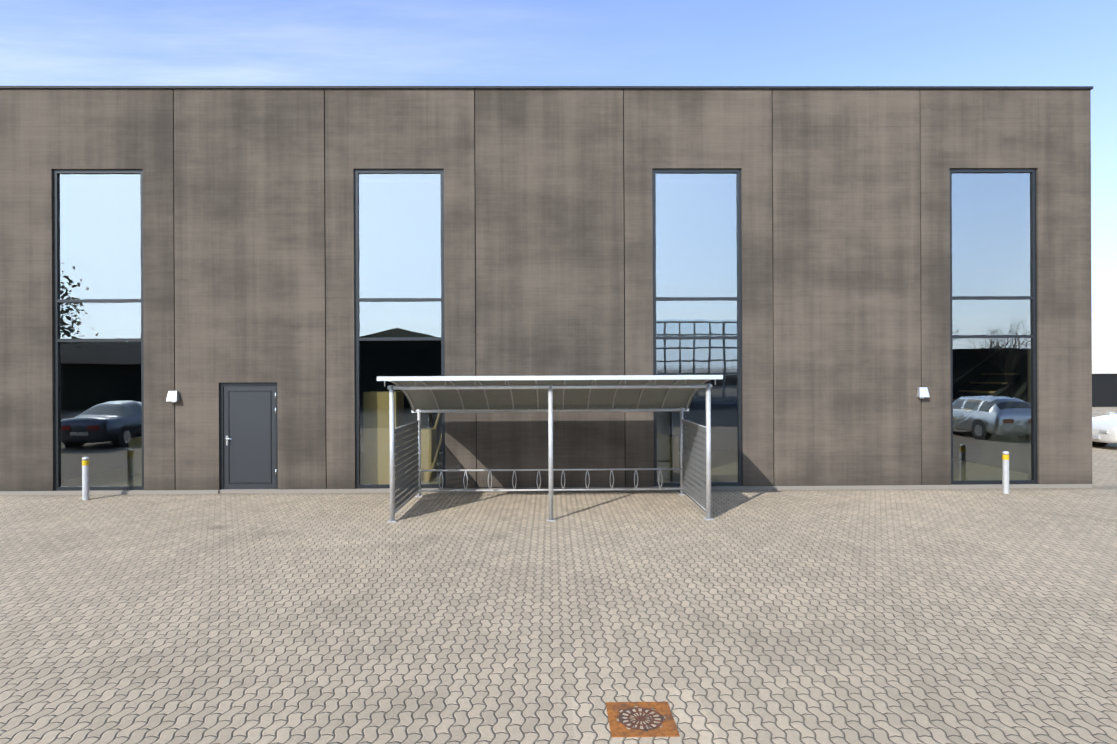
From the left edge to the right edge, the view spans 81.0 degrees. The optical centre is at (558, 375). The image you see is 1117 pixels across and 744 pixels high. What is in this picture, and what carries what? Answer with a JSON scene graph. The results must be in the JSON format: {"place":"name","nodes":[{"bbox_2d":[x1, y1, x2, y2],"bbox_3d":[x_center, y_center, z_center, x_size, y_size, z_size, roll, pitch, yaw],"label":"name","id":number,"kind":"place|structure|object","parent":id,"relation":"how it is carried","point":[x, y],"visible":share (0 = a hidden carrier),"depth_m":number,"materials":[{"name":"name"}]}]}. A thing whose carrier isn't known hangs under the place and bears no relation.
{"place":"outdoors","nodes":[
{"label":"outdoors","id":0,"kind":"place"},
{"bbox_2d":[63,173,1027,485],"bbox_3d":[-0.248,-1.521,19.824,20.840,7.475,13.400,0,0,-1],"label":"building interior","id":1,"kind":"object","parent":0,"point":[431,229],"depth_m":15.81,"materials":[{"name":"glass"}]},
{"bbox_2d":[0,407,1116,743],"bbox_3d":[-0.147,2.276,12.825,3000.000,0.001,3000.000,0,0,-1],"label":"ground","id":2,"kind":"structure","parent":0,"point":[884,617],"depth_m":6.16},
{"bbox_2d":[82,457,88,499],"bbox_3d":[-8.791,1.918,12.162,0.112,0.797,0.112,0,0,-1],"label":"bollard","id":3,"kind":"object","parent":2,"relation":"on","point":[85,478],"visible":1,"depth_m":12.12,"materials":[{"name":"white metal"}]},
{"bbox_2d":[0,484,1092,494],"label":"building plinth","id":4,"kind":"structure","parent":2,"relation":"on","point":[387,490],"depth_m":12.80,"materials":[{"name":"grey concrete"}]},
{"bbox_2d":[359,174,735,182],"bbox_3d":[-0.248,-1.666,19.826,21.440,7.885,13.996,0,0,-1],"label":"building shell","id":5,"kind":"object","parent":2,"relation":"on","point":[661,179],"visible":0.08,"depth_m":17.47},
{"bbox_2d":[128,391,678,483],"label":"interior boxes","id":6,"kind":"object","parent":5,"relation":"in","point":[383,443],"depth_m":13.59,"materials":[{"name":"brown cardboard"}]},
{"bbox_2d":[0,86,1093,89],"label":"roof coping","id":7,"kind":"object","parent":5,"relation":"on","point":[546,87],"visible":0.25,"depth_m":12.79,"materials":[{"name":"grey metal"}]},
{"bbox_2d":[953,339,1020,428],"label":"staircase","id":8,"kind":"structure","parent":5,"relation":"in","point":[1001,389],"depth_m":14.53,"materials":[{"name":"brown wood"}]},
{"bbox_2d":[325,90,773,487],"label":"facade grooves","id":9,"kind":"object","parent":2,"relation":"on","point":[475,292],"visible":0.07,"depth_m":12.85,"materials":[{"name":"grey concrete"}]},
{"bbox_2d":[0,89,175,490],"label":"facade panel","id":10,"kind":"structure","parent":9,"relation":"attached to","point":[44,133],"depth_m":12.71,"materials":[{"name":"concrete"}]},
{"bbox_2d":[166,391,178,401],"bbox_3d":[-7.474,0.420,12.677,0.190,0.220,0.118,0,0,-1],"label":"wall lamp","id":11,"kind":"object","parent":10,"relation":"attached to","point":[172,396],"visible":1,"depth_m":12.65,"materials":[{"name":"silver metal"}]},
{"bbox_2d":[53,169,143,490],"bbox_3d":[-8.962,-0.883,12.800,1.760,6.260,0.070,0,0,-1],"label":"window","id":12,"kind":"structure","parent":9,"relation":"attached to","point":[57,336],"depth_m":12.80,"materials":[{"name":"grey"}]},
{"bbox_2d":[220,382,277,489],"bbox_3d":[-6.052,1.194,12.815,1.140,2.100,0.140,0,0,-1],"label":"service door","id":13,"kind":"structure","parent":9,"relation":"attached to","point":[248,438],"depth_m":12.82,"materials":[{"name":"grey metal"}]},
{"bbox_2d":[174,89,326,489],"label":"facade panel","id":14,"kind":"structure","parent":9,"relation":"attached to","point":[249,231],"depth_m":12.76,"materials":[{"name":"concrete"}]},
{"bbox_2d":[354,169,444,488],"bbox_3d":[-3.113,-0.910,12.870,1.760,6.260,0.070,0,0,-1],"label":"window","id":15,"kind":"structure","parent":9,"relation":"attached to","point":[358,300],"depth_m":12.87,"materials":[{"name":"grey"}]},
{"bbox_2d":[325,89,475,488],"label":"facade panel","id":16,"kind":"structure","parent":9,"relation":"attached to","point":[399,128],"depth_m":12.79,"materials":[{"name":"concrete"}]},
{"bbox_2d":[475,89,624,487],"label":"facade panel","id":17,"kind":"structure","parent":9,"relation":"attached to","point":[549,191],"depth_m":12.82,"materials":[{"name":"concrete"}]},
{"bbox_2d":[652,169,741,486],"bbox_3d":[2.737,-0.938,12.939,1.760,6.260,0.070,0,0,-1],"label":"window","id":18,"kind":"structure","parent":9,"relation":"attached to","point":[738,298],"depth_m":12.94,"materials":[{"name":"grey"}]},
{"bbox_2d":[624,89,773,486],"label":"facade panel","id":19,"kind":"structure","parent":9,"relation":"attached to","point":[697,128],"depth_m":12.86,"materials":[{"name":"concrete"}]},
{"bbox_2d":[772,89,920,485],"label":"facade panel","id":20,"kind":"structure","parent":9,"relation":"attached to","point":[846,283],"depth_m":12.89,"materials":[{"name":"concrete"}]},
{"bbox_2d":[917,387,929,398],"bbox_3d":[7.164,0.351,12.850,0.190,0.220,0.118,0,0,-1],"label":"wall lamp","id":21,"kind":"object","parent":20,"relation":"attached to","point":[922,392],"visible":1,"depth_m":12.82,"materials":[{"name":"silver metal"}]},
{"bbox_2d":[950,169,1037,484],"bbox_3d":[8.617,-0.966,13.009,1.760,6.260,0.070,0,0,-1],"label":"window","id":22,"kind":"structure","parent":9,"relation":"attached to","point":[1032,297],"depth_m":13.01,"materials":[{"name":"grey"}]},
{"bbox_2d":[920,89,1091,484],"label":"facade panel","id":23,"kind":"structure","parent":9,"relation":"attached to","point":[1045,134],"depth_m":12.94,"materials":[{"name":"concrete"}]},
{"bbox_2d":[377,375,722,521],"bbox_3d":[-0.134,1.142,11.275,5.300,2.267,2.520,0,0,-1],"label":"bike shelter","id":24,"kind":"object","parent":2,"relation":"on","point":[550,395],"visible":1,"depth_m":11.69,"materials":[{"name":"silver metal"}]},
{"bbox_2d":[606,702,679,736],"bbox_3d":[0.544,2.272,4.322,0.430,0.012,0.430,0,0,-1],"label":"drain cover","id":25,"kind":"object","parent":2,"relation":"on","point":[620,729],"visible":1,"depth_m":4.29,"materials":[{"name":"orange metal"}]},
{"bbox_2d":[1002,451,1008,493],"bbox_3d":[8.457,1.837,12.367,0.112,0.797,0.112,0,0,-1],"label":"bollard","id":26,"kind":"object","parent":2,"relation":"on","point":[1005,472],"visible":1,"depth_m":12.32,"materials":[{"name":"white metal"}]},
{"bbox_2d":[1092,412,1116,445],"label":"white car","id":27,"kind":"object","parent":2,"relation":"on","point":[1104,430],"visible":0.71,"depth_m":19.39,"materials":[{"name":"white paint"}]},
{"bbox_2d":[1092,375,1116,406],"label":"dark yard fence","id":28,"kind":"object","parent":2,"relation":"on","point":[1104,390],"depth_m":43.26,"materials":[{"name":"black"}]},
{"bbox_2d":[0,0,1116,359],"label":"sky","id":29,"kind":"structure","parent":0,"point":[43,42],"materials":[{"name":"blue"}]},
{"bbox_2d":[1092,360,1116,374],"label":"white warehouse","id":30,"kind":"structure","parent":0,"point":[1104,367],"depth_m":69.52,"materials":[{"name":"white"}]}
]}

